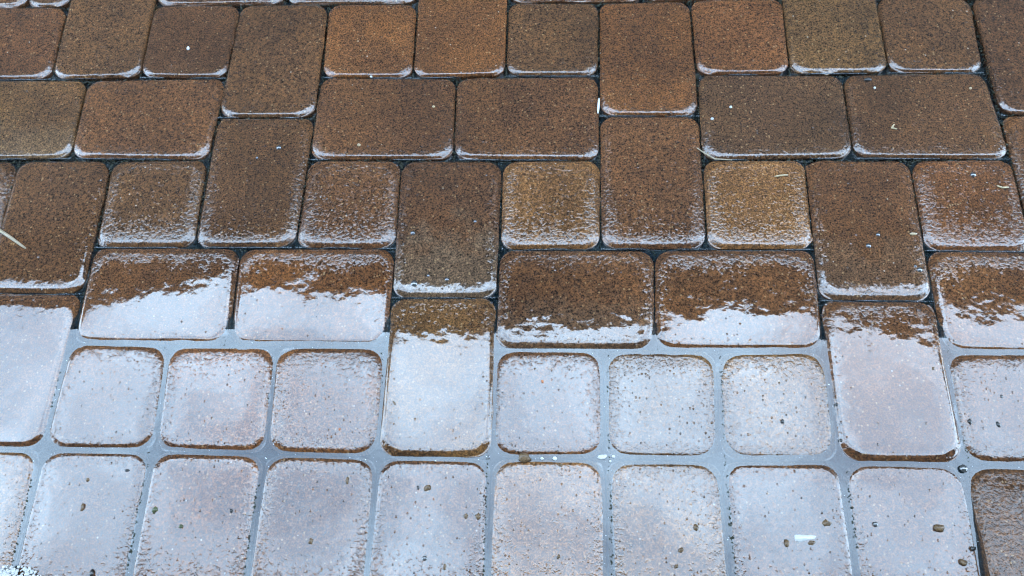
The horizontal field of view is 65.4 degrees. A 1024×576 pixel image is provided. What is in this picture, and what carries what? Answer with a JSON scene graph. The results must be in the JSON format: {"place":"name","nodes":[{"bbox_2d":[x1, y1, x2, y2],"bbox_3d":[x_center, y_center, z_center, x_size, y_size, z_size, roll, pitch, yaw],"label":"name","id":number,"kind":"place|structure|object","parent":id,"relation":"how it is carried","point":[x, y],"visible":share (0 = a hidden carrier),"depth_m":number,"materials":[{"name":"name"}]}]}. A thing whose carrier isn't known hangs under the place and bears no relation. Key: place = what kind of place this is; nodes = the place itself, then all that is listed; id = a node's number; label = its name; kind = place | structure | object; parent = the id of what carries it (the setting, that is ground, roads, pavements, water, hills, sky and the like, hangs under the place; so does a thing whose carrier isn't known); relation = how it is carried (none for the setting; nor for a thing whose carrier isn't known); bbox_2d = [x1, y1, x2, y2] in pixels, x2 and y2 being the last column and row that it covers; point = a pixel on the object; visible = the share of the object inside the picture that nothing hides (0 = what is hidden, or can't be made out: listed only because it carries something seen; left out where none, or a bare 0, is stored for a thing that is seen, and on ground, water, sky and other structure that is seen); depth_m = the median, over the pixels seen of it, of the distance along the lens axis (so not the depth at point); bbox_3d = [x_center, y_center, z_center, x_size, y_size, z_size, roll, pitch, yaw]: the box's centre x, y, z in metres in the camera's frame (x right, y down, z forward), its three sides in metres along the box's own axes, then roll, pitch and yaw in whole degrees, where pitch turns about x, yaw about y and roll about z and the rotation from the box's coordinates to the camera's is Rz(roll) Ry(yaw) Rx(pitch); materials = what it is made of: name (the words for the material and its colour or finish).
{"place":"outdoors","nodes":[
{"label":"outdoors","id":0,"kind":"place"},
{"bbox_2d":[0,0,1023,575],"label":"pavement","id":1,"kind":"structure","parent":0,"point":[464,388],"depth_m":1.13,"materials":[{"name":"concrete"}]},
{"bbox_2d":[0,229,25,248],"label":"twig","id":2,"kind":"object","parent":1,"relation":"on","point":[7,235],"visible":1,"depth_m":1.19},
{"bbox_2d":[0,565,40,575],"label":"foam heap","id":3,"kind":"object","parent":1,"relation":"on","point":[28,571],"visible":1,"depth_m":1.00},
{"bbox_2d":[411,280,417,286],"bbox_3d":[-0.139,-0.006,1.134,0.010,0.006,0.010,0,68,3],"label":"water bead","id":4,"kind":"object","parent":1,"relation":"on","point":[414,283],"visible":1,"depth_m":1.13,"materials":[{"name":"clear liquid"}]},
{"bbox_2d":[424,485,430,490],"bbox_3d":[-0.109,0.257,1.025,0.010,0.006,0.008,0,68,3],"label":"pebble","id":5,"kind":"object","parent":1,"relation":"on","point":[427,487],"visible":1,"depth_m":1.02,"materials":[{"name":"beige stone"}]},
{"bbox_2d":[0,72,1012,561],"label":"water","id":6,"kind":"structure","parent":1,"relation":"on","point":[606,248],"depth_m":1.18,"materials":[{"name":"clear liquid"}]},
{"bbox_2d":[597,455,606,459],"bbox_3d":[0.117,0.218,1.031,0.013,0.002,0.006,0,68,3],"label":"paper flake","id":7,"kind":"object","parent":6,"relation":"on","point":[600,457],"visible":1,"depth_m":1.03,"materials":[{"name":"white paper"}]},
{"bbox_2d":[959,464,967,472],"bbox_3d":[0.569,0.228,1.005,0.010,0.006,0.011,0,68,3],"label":"water bead","id":8,"kind":"object","parent":6,"relation":"on","point":[963,468],"visible":1,"depth_m":1.00,"materials":[{"name":"clear liquid"}]},
{"bbox_2d":[1,0,1023,575],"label":"joint grit","id":9,"kind":"object","parent":1,"relation":"on","point":[501,198],"visible":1,"depth_m":1.21,"materials":[{"name":"black sand"}]},
{"bbox_2d":[518,453,531,462],"bbox_3d":[0.016,0.220,1.034,0.014,0.010,0.016,-31,70,-10],"label":"pebble","id":10,"kind":"object","parent":1,"relation":"on","point":[524,457],"visible":1,"depth_m":1.03,"materials":[{"name":"beige stone"}]},
{"bbox_2d":[597,98,599,113],"bbox_3d":[0.134,-0.281,1.232,0.004,0.003,0.028,0,68,3],"label":"white sliver","id":11,"kind":"object","parent":1,"relation":"on","point":[598,105],"visible":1,"depth_m":1.23,"materials":[{"name":"white"}]},
{"bbox_2d":[697,148,730,159],"bbox_3d":[0.300,-0.197,1.190,0.055,0.002,0.010,22,71,11],"label":"pine needle","id":12,"kind":"object","parent":1,"relation":"on","point":[711,156],"visible":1,"depth_m":1.19,"materials":[{"name":"beige plant"}]},
{"bbox_2d":[794,535,815,541],"bbox_3d":[0.362,0.309,0.983,0.026,0.002,0.010,0,68,3],"label":"paper flake","id":13,"kind":"object","parent":1,"relation":"on","point":[800,538],"visible":1,"depth_m":0.98,"materials":[{"name":"white paper"}]},
{"bbox_2d":[822,519,831,525],"bbox_3d":[0.389,0.291,0.988,0.011,0.005,0.008,34,73,15],"label":"pebble","id":14,"kind":"object","parent":1,"relation":"on","point":[825,522],"visible":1,"depth_m":0.99,"materials":[{"name":"beige stone"}]},
{"bbox_2d":[933,524,944,531],"bbox_3d":[0.524,0.295,0.980,0.013,0.007,0.010,0,68,3],"label":"pebble","id":15,"kind":"object","parent":1,"relation":"on","point":[938,528],"visible":1,"depth_m":0.98,"materials":[{"name":"beige stone"}]},
{"bbox_2d":[959,559,967,565],"bbox_3d":[0.546,0.332,0.964,0.009,0.007,0.009,0,68,3],"label":"pebble","id":16,"kind":"object","parent":1,"relation":"on","point":[963,562],"visible":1,"depth_m":0.96,"materials":[{"name":"beige stone"}]}
]}

